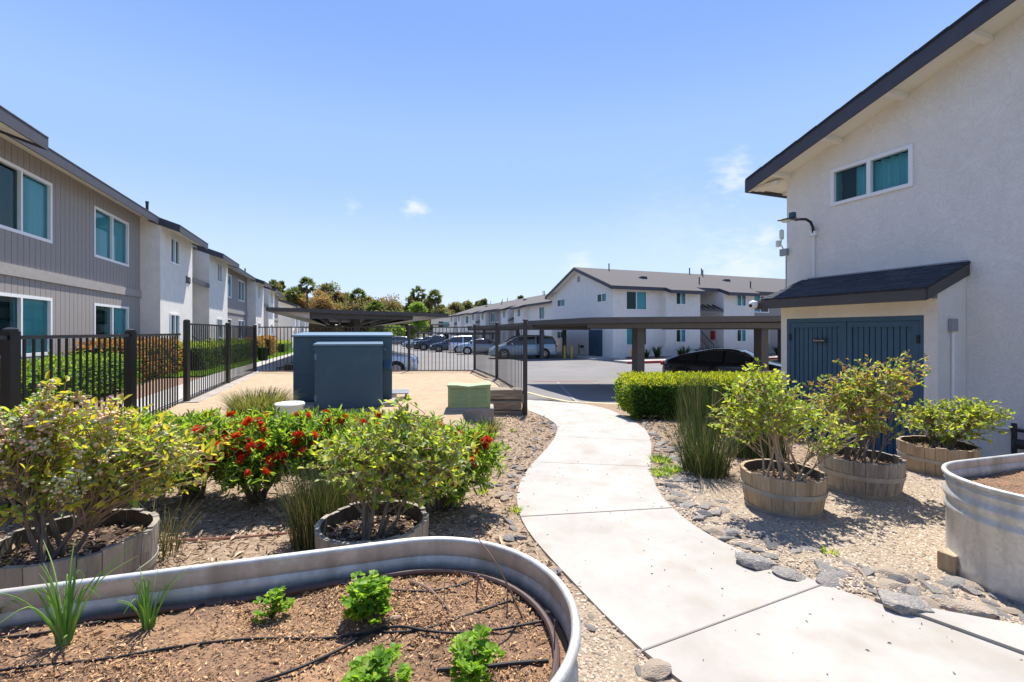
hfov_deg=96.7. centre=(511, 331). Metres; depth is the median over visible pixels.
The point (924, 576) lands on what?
rock
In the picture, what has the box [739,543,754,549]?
rock
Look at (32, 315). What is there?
window
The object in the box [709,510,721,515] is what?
rock
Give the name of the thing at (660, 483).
rock
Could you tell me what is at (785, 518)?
rock
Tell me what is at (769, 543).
rock
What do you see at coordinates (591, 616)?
rock
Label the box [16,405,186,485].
bottlebrush shrub
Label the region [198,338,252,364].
shrub
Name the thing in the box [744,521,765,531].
rock
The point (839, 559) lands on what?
rock
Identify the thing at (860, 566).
rock
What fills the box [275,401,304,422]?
valve cover
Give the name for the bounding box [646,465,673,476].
weed
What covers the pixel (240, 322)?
window
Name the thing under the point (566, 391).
stall line
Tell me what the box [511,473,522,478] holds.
rock
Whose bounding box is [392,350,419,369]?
parked car
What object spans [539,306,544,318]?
window
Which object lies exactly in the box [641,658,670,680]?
rock
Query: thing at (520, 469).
rock
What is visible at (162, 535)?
rush plant
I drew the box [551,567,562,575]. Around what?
rock
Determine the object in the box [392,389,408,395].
pallet
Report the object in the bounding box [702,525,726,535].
rock
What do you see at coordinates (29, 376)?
hedge
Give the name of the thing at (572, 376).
parking lot
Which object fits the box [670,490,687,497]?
rock
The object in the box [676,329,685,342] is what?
window
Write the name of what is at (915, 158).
apartment building
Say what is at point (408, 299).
tree
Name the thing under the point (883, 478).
barrel planter
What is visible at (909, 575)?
rock
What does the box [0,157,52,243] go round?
window
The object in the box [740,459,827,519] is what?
barrel planter
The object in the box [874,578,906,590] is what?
rock
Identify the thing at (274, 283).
tree
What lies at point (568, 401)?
kerb line
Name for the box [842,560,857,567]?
rock
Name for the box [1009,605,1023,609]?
rock
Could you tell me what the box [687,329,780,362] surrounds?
parking canopy
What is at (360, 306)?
tree
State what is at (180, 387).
walkway
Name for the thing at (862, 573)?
twig
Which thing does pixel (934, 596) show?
rock
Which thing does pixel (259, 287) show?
window
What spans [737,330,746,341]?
window
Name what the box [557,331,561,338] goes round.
window
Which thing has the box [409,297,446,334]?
tree
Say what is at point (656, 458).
weed
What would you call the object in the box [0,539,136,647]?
spring onion
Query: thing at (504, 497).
rock
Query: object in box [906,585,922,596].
rock
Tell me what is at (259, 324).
window
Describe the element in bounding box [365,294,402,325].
tree
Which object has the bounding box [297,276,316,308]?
palm tree
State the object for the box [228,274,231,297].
window
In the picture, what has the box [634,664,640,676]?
rock
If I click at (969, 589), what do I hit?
rock
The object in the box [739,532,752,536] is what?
rock
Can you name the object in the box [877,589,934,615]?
rock
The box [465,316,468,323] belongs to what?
window
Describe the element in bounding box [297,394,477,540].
blueberry bush
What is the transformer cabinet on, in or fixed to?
on the ground at (428, 391)
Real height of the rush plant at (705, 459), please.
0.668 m
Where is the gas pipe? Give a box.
[990,423,1023,453]
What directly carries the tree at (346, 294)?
on the hillside
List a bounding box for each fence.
[0,327,180,419]
[183,319,256,401]
[258,324,471,371]
[473,319,527,414]
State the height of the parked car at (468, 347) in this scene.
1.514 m
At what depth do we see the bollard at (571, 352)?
34.46 m
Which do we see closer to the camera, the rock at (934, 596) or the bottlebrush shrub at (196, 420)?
the rock at (934, 596)
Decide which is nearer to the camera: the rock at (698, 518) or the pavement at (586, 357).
the rock at (698, 518)
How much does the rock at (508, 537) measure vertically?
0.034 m
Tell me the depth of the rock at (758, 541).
3.11 m
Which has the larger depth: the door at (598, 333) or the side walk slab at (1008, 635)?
the door at (598, 333)
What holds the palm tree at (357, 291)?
on the parking lot
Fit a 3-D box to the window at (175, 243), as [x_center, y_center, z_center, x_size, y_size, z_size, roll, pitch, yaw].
[-12.944,-3.045,17.323,0.230,1.010,1.060,0,0,-21]
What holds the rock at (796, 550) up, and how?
on the ground at (428, 391)
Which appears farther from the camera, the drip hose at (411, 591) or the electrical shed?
the electrical shed
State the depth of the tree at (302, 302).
127.78 m
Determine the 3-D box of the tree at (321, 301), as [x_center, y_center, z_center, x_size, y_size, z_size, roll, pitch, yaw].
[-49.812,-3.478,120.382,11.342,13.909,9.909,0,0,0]
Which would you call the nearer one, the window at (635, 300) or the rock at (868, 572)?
the rock at (868, 572)
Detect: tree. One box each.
[268,279,282,298]
[278,280,285,294]
[278,290,312,304]
[284,286,302,303]
[291,293,312,308]
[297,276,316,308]
[303,292,344,331]
[310,289,331,331]
[314,281,340,294]
[326,300,361,331]
[327,290,346,304]
[330,292,354,307]
[341,298,387,331]
[348,288,366,306]
[364,295,373,304]
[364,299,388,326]
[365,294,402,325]
[368,325,395,331]
[386,308,431,338]
[388,325,405,336]
[401,296,414,338]
[408,301,429,337]
[409,286,426,337]
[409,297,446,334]
[426,289,443,312]
[428,304,451,325]
[445,302,465,314]
[460,299,475,311]
[476,298,488,306]
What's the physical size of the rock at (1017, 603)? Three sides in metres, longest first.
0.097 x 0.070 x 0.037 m
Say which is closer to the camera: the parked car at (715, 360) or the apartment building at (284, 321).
the parked car at (715, 360)
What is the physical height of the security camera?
0.150 m
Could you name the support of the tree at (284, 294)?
on the terrain
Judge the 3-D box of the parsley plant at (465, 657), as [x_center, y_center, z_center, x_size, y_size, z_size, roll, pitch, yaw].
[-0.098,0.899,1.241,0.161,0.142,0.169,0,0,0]
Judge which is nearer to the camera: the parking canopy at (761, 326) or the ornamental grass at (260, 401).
the ornamental grass at (260, 401)
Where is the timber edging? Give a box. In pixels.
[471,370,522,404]
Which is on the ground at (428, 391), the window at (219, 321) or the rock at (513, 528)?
the rock at (513, 528)
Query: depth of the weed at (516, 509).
3.67 m
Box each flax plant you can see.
[645,348,650,357]
[650,346,664,356]
[676,349,689,354]
[677,345,692,353]
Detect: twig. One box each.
[409,579,451,612]
[459,507,495,530]
[475,575,487,596]
[478,538,522,617]
[853,567,866,582]
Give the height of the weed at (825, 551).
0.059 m
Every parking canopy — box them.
[266,307,448,331]
[416,332,494,338]
[467,324,590,358]
[528,316,780,372]
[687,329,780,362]
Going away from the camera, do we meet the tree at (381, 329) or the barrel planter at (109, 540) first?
the barrel planter at (109, 540)
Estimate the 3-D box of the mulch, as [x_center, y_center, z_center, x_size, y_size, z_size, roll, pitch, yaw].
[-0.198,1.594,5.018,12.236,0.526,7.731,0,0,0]
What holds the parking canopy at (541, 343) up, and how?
on the parking lot
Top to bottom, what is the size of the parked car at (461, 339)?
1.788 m
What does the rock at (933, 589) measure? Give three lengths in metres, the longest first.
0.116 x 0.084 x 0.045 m
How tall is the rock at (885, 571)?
0.065 m
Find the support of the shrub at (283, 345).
on the lawn
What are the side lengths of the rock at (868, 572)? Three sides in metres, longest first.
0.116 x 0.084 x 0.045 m
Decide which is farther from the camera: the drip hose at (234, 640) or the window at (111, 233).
the window at (111, 233)
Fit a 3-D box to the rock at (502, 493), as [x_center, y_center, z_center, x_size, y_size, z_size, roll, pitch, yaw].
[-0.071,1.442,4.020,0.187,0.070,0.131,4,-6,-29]
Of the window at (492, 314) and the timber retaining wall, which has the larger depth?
the window at (492, 314)
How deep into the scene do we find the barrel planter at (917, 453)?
4.62 m
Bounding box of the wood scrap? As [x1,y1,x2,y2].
[385,615,400,622]
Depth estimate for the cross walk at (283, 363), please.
20.00 m
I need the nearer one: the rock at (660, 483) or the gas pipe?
the rock at (660, 483)
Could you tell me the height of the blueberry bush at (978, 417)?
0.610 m
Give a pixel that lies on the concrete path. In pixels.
(682, 625)
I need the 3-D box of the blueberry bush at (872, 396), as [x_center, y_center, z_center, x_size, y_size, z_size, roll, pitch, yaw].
[3.263,0.708,4.126,1.266,1.086,0.784,0,0,0]
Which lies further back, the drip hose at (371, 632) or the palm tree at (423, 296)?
the palm tree at (423, 296)
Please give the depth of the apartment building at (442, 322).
104.46 m
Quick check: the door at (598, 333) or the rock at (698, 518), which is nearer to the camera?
the rock at (698, 518)
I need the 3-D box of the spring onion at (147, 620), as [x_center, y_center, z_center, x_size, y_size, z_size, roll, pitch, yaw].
[-1.200,0.880,1.481,0.190,0.202,0.200,0,0,0]
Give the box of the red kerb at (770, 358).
[627,357,777,363]
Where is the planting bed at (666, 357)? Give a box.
[626,353,777,358]
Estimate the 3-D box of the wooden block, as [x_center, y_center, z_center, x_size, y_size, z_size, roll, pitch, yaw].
[2.711,1.400,2.780,0.200,0.120,0.090,0,0,-20]
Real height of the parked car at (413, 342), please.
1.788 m
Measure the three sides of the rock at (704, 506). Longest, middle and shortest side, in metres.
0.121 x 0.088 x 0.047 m
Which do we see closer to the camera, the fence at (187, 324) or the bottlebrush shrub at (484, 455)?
the bottlebrush shrub at (484, 455)
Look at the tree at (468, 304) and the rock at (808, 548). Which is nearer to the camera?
the rock at (808, 548)
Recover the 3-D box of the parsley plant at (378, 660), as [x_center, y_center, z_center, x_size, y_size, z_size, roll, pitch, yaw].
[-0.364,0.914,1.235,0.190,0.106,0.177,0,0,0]
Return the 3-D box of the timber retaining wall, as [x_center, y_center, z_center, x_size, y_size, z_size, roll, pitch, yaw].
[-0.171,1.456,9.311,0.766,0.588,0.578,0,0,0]
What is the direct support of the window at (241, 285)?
in the apartment building at (83, 252)
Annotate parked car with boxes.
[392,336,407,344]
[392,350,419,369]
[402,338,421,347]
[410,336,431,347]
[414,335,445,350]
[430,338,449,351]
[448,335,487,352]
[458,338,494,354]
[488,335,557,358]
[660,348,780,373]
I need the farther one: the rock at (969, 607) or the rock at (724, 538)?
the rock at (724, 538)
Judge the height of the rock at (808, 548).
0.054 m
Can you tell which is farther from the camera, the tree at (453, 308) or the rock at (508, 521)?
the tree at (453, 308)
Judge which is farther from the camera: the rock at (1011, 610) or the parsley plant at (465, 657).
the rock at (1011, 610)
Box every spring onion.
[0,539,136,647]
[117,565,187,630]
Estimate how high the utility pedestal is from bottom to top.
0.880 m
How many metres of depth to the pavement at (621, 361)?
29.79 m
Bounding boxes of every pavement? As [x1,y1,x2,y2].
[555,352,618,359]
[614,356,777,363]
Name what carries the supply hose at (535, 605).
in the metal trough at (319, 612)
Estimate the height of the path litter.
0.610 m
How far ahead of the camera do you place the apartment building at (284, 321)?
54.06 m
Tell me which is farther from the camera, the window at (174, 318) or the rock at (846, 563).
the window at (174, 318)
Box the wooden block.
[937,548,957,574]
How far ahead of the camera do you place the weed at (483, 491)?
4.09 m
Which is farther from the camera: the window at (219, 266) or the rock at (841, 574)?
the window at (219, 266)
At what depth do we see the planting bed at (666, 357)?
33.73 m
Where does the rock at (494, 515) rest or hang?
on the ground at (428, 391)
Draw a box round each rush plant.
[128,492,204,560]
[262,456,372,551]
[655,408,753,479]
[667,369,746,439]
[720,397,791,460]
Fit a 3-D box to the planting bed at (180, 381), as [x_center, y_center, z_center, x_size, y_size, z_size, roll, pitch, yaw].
[-9.415,1.454,6.598,5.050,0.001,15.000,0,0,-21]
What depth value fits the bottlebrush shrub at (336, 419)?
3.79 m
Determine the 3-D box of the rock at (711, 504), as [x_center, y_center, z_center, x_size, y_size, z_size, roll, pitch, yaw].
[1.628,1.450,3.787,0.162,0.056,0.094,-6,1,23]
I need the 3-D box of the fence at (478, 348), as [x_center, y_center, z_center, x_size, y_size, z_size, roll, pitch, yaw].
[-0.430,0.799,12.216,0.254,2.102,6.505,0,0,-14]
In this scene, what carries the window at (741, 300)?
in the apartment building at (577, 292)
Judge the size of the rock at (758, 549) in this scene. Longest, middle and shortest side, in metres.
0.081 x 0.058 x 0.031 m
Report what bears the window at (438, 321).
in the apartment building at (442, 322)
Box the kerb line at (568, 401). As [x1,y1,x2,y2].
[527,392,614,403]
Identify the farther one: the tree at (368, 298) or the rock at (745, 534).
the tree at (368, 298)
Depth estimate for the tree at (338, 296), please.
149.13 m
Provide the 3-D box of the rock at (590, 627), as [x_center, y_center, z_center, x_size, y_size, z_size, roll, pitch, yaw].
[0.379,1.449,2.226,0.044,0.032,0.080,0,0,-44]
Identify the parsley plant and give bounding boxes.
[253,586,295,623]
[340,570,392,624]
[341,642,412,681]
[448,623,504,681]
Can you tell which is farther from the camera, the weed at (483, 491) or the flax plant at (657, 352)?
the flax plant at (657, 352)
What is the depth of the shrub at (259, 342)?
28.60 m
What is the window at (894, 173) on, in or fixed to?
in the apartment building at (915, 158)
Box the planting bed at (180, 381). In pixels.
[56,377,200,415]
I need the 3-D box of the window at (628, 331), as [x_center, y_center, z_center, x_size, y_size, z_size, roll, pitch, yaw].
[9.370,0.380,34.473,1.900,1.360,0.230,0,0,-21]
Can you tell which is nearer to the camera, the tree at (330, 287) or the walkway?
the walkway
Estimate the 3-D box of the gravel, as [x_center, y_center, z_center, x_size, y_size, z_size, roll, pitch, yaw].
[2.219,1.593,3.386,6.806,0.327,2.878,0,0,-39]
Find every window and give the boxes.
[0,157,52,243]
[0,292,52,356]
[94,205,128,266]
[94,303,128,339]
[170,236,179,266]
[170,313,179,339]
[217,262,222,283]
[217,318,222,337]
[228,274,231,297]
[228,319,231,337]
[238,279,244,301]
[238,320,244,338]
[258,285,260,298]
[258,323,260,335]
[438,321,448,326]
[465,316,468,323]
[491,312,494,321]
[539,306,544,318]
[557,299,564,306]
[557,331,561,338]
[597,292,606,302]
[626,291,646,309]
[626,329,646,345]
[676,293,685,304]
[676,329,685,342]
[737,296,746,306]
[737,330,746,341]
[754,296,768,312]
[830,143,913,206]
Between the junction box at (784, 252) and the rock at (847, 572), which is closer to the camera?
the rock at (847, 572)
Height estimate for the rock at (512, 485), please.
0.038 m
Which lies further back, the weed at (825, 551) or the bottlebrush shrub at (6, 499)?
the bottlebrush shrub at (6, 499)
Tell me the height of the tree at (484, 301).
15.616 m
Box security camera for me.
[749,301,757,308]
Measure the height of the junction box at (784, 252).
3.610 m
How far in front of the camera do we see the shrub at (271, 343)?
32.90 m
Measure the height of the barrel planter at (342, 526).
0.435 m
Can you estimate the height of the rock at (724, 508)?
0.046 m
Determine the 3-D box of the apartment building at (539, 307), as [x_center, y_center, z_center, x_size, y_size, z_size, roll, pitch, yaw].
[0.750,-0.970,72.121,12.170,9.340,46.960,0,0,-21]
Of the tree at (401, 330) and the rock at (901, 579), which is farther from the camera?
the tree at (401, 330)
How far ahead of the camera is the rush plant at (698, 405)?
6.26 m
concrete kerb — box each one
[180,372,259,402]
[260,370,470,371]
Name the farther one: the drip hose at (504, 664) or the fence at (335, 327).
the fence at (335, 327)
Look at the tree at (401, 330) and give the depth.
99.46 m
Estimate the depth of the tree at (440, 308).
138.57 m
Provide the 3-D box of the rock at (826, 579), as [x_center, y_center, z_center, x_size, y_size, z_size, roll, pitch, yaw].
[1.826,1.444,2.623,0.167,0.057,0.127,-2,7,-29]
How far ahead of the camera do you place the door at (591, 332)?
36.37 m
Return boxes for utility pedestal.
[257,347,267,360]
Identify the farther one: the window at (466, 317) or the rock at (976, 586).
the window at (466, 317)
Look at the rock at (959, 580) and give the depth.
2.62 m
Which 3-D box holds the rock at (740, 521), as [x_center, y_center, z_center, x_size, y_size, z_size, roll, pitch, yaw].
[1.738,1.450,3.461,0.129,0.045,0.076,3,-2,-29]
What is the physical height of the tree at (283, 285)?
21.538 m
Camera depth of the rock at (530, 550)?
3.00 m
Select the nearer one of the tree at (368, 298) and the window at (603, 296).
the window at (603, 296)
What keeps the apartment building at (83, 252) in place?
on the terrain
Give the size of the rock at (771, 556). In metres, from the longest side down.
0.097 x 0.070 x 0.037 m
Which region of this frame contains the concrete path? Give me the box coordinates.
[514,400,1023,681]
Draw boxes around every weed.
[476,487,489,494]
[508,505,524,513]
[645,453,674,463]
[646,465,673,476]
[661,462,683,472]
[819,544,841,555]
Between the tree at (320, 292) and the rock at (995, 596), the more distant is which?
the tree at (320, 292)
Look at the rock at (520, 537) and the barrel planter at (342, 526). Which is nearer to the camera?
the barrel planter at (342, 526)
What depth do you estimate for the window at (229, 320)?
29.03 m
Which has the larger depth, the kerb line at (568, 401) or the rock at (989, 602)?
the kerb line at (568, 401)
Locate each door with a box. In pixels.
[589,330,594,355]
[595,330,601,355]
[789,322,846,445]
[847,321,919,454]
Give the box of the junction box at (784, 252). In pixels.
[776,229,788,287]
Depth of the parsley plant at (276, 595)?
1.53 m
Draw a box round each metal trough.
[0,536,580,681]
[941,453,1023,603]
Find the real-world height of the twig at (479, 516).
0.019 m
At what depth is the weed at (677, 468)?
4.72 m
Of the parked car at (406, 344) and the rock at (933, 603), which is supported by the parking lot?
the parked car at (406, 344)
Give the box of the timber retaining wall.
[490,387,522,415]
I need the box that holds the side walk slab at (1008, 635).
[875,598,1023,653]
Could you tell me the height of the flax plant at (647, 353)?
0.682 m
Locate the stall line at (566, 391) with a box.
[557,382,578,401]
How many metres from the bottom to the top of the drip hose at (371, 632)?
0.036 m
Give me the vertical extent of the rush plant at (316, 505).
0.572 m
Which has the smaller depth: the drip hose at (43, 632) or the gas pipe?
the drip hose at (43, 632)
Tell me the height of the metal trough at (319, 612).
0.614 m
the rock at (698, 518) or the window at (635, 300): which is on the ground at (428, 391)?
the rock at (698, 518)
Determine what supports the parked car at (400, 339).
on the parking lot
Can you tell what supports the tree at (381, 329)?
on the parking lot
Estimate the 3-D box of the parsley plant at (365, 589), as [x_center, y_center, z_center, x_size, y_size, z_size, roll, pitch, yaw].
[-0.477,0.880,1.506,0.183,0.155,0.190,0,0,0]
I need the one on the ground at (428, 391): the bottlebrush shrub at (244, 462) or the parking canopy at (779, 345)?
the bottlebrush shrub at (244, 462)
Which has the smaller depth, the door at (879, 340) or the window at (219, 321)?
the door at (879, 340)
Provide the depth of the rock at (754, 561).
2.78 m
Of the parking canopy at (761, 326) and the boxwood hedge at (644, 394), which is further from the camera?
the parking canopy at (761, 326)
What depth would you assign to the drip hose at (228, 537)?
3.17 m
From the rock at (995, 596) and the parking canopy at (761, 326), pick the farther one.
the parking canopy at (761, 326)
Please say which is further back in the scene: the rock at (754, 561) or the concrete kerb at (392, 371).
the concrete kerb at (392, 371)
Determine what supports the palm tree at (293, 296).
on the terrain
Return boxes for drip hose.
[0,596,520,671]
[0,603,204,639]
[159,531,291,542]
[256,620,542,681]
[338,578,475,592]
[437,659,548,671]
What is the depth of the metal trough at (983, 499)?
2.59 m
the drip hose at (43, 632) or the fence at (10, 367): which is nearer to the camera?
the drip hose at (43, 632)
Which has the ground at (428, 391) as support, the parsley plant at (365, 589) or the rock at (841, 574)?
the rock at (841, 574)
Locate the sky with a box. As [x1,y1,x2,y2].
[0,0,981,307]
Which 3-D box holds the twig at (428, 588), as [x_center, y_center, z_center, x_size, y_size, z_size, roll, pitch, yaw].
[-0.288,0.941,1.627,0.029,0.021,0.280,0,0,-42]
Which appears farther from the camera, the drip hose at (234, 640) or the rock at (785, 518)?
the rock at (785, 518)
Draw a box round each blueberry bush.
[0,370,230,563]
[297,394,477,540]
[707,357,866,480]
[801,349,930,463]
[892,396,1015,449]
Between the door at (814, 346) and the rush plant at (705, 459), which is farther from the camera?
the door at (814, 346)
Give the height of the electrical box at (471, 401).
0.655 m
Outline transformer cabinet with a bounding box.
[291,332,397,410]
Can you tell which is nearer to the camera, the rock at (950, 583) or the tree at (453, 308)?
the rock at (950, 583)
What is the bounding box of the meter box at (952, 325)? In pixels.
[948,319,957,432]
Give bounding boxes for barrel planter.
[0,508,159,588]
[314,500,428,549]
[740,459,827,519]
[817,447,906,500]
[896,435,981,477]
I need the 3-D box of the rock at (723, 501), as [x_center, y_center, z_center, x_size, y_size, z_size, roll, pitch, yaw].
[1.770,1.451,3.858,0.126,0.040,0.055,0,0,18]
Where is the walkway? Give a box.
[117,352,292,415]
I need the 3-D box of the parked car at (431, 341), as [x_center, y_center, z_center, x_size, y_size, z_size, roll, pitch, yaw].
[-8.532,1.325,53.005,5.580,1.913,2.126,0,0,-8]
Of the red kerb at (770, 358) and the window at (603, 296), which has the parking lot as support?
the red kerb at (770, 358)
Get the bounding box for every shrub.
[1,406,86,504]
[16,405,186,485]
[126,407,243,502]
[176,339,223,370]
[185,404,316,503]
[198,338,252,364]
[251,336,266,357]
[257,334,278,354]
[263,404,389,487]
[275,340,292,351]
[338,408,453,499]
[402,418,510,510]
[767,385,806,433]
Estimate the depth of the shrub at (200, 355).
16.75 m
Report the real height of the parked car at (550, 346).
1.849 m
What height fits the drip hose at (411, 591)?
0.040 m
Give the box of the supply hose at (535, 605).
[0,568,559,681]
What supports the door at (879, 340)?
in the electrical shed
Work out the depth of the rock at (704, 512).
3.59 m
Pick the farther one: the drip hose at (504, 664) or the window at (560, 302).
the window at (560, 302)
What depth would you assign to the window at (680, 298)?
35.29 m
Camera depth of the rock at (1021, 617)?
2.28 m
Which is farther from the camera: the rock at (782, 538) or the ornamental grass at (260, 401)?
the ornamental grass at (260, 401)
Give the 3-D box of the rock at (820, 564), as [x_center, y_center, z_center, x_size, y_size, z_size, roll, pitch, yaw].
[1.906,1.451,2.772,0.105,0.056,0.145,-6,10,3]
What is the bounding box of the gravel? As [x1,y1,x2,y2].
[571,471,1023,681]
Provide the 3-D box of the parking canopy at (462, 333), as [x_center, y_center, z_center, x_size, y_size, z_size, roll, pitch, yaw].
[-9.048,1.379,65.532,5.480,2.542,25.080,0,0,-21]
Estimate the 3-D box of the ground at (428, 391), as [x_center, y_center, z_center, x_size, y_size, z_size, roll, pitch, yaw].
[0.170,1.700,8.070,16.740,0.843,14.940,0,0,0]
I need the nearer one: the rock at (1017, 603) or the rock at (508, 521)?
the rock at (1017, 603)
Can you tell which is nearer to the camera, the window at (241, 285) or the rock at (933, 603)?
the rock at (933, 603)
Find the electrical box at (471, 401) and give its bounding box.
[446,382,493,422]
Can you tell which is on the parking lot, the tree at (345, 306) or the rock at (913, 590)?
the tree at (345, 306)
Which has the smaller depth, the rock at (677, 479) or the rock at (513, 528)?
the rock at (513, 528)
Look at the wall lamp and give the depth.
8.13 m
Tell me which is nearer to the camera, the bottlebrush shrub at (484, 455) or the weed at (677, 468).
the bottlebrush shrub at (484, 455)
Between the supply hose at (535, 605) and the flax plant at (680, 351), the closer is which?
the supply hose at (535, 605)
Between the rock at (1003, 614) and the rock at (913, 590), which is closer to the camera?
the rock at (1003, 614)
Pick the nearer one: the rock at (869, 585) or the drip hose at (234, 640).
the drip hose at (234, 640)
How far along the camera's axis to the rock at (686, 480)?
4.37 m
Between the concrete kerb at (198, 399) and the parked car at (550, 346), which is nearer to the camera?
the concrete kerb at (198, 399)
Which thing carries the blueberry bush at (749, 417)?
on the barrel planter at (803, 499)
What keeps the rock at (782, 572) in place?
on the ground at (428, 391)
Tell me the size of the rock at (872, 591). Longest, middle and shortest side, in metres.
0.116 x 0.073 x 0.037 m
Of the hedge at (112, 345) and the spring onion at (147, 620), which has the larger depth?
the hedge at (112, 345)
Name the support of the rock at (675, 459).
on the ground at (428, 391)
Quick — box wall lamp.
[777,212,816,276]
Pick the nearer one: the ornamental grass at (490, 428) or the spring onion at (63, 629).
the spring onion at (63, 629)
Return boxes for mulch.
[0,415,907,591]
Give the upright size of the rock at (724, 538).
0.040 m
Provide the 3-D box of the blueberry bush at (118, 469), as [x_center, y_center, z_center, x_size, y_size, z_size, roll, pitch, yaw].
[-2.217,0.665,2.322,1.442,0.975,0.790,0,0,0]
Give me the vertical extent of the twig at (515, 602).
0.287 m
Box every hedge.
[21,347,141,405]
[68,333,182,381]
[612,370,788,420]
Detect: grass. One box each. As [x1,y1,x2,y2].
[160,351,292,376]
[208,385,303,419]
[465,414,508,435]
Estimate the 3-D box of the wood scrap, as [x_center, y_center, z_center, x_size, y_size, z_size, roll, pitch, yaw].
[-0.386,0.933,1.476,0.053,0.022,0.018,0,0,-39]
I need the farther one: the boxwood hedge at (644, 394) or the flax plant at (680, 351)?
the flax plant at (680, 351)
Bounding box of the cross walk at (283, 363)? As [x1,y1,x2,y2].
[223,357,292,382]
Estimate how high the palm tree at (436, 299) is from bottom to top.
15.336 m
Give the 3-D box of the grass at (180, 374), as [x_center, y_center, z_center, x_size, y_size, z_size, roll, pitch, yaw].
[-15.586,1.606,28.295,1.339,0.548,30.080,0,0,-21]
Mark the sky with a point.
(473, 150)
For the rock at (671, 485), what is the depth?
4.21 m
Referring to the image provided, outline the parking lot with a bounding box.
[392,344,777,402]
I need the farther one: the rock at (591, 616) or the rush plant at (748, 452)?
the rush plant at (748, 452)
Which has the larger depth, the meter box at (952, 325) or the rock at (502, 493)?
the meter box at (952, 325)
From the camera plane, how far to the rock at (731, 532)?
3.22 m
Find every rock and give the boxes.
[489,513,500,516]
[495,491,513,498]
[500,495,509,501]
[503,518,512,524]
[503,534,515,540]
[509,483,517,488]
[509,525,516,531]
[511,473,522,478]
[514,467,527,470]
[514,535,526,540]
[526,548,534,552]
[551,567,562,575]
[584,623,595,630]
[587,613,595,621]
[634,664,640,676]
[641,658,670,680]
[655,482,667,485]
[664,495,680,501]
[665,483,680,488]
[669,455,680,460]
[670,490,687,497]
[672,476,683,481]
[679,502,696,508]
[681,478,696,482]
[692,515,706,520]
[695,504,709,509]
[695,509,711,516]
[700,502,717,506]
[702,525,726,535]
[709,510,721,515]
[714,500,728,503]
[717,536,733,541]
[719,506,729,511]
[724,528,740,535]
[734,519,746,523]
[735,552,778,570]
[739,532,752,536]
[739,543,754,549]
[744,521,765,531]
[750,539,763,544]
[751,547,764,552]
[758,529,771,536]
[760,533,779,543]
[761,552,777,559]
[762,537,777,548]
[771,566,805,580]
[776,536,785,540]
[781,516,791,520]
[790,547,802,553]
[795,545,819,551]
[814,559,836,572]
[815,571,841,588]
[833,571,846,579]
[834,567,852,576]
[835,557,850,561]
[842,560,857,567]
[855,568,874,576]
[856,563,872,570]
[863,583,876,589]
[866,587,878,594]
[870,566,904,576]
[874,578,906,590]
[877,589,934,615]
[886,575,909,583]
[898,571,917,579]
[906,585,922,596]
[914,574,929,579]
[920,581,946,594]
[920,596,940,608]
[928,594,948,598]
[934,580,957,588]
[934,598,998,618]
[943,576,969,584]
[956,582,981,595]
[965,580,987,591]
[980,598,1000,606]
[987,605,1010,620]
[988,593,1007,602]
[995,606,1022,615]
[1009,599,1023,607]
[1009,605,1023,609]
[1017,613,1023,622]
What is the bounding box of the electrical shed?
[755,260,970,454]
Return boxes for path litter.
[528,405,1022,673]
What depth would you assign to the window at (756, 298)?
38.91 m
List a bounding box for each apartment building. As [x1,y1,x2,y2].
[0,105,283,378]
[278,299,307,345]
[431,317,449,337]
[446,291,551,343]
[545,263,784,358]
[745,0,1023,457]
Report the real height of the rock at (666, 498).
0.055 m
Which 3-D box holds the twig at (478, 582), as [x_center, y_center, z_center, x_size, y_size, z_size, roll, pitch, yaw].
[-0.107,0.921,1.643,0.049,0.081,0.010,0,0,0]
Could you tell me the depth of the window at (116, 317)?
13.83 m
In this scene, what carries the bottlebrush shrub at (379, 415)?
on the ground at (428, 391)
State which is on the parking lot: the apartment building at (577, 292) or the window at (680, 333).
the apartment building at (577, 292)
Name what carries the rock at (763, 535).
on the ground at (428, 391)
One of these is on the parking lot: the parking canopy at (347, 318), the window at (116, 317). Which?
the parking canopy at (347, 318)
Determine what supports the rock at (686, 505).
on the ground at (428, 391)
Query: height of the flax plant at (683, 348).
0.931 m
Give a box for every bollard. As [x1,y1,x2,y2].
[563,346,565,358]
[570,346,572,358]
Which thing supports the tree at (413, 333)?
on the parking lot
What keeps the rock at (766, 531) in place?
on the ground at (428, 391)
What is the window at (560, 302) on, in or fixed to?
in the apartment building at (577, 292)
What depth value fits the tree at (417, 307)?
94.69 m
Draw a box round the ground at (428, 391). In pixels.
[0,371,1022,681]
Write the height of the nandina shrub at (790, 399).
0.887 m

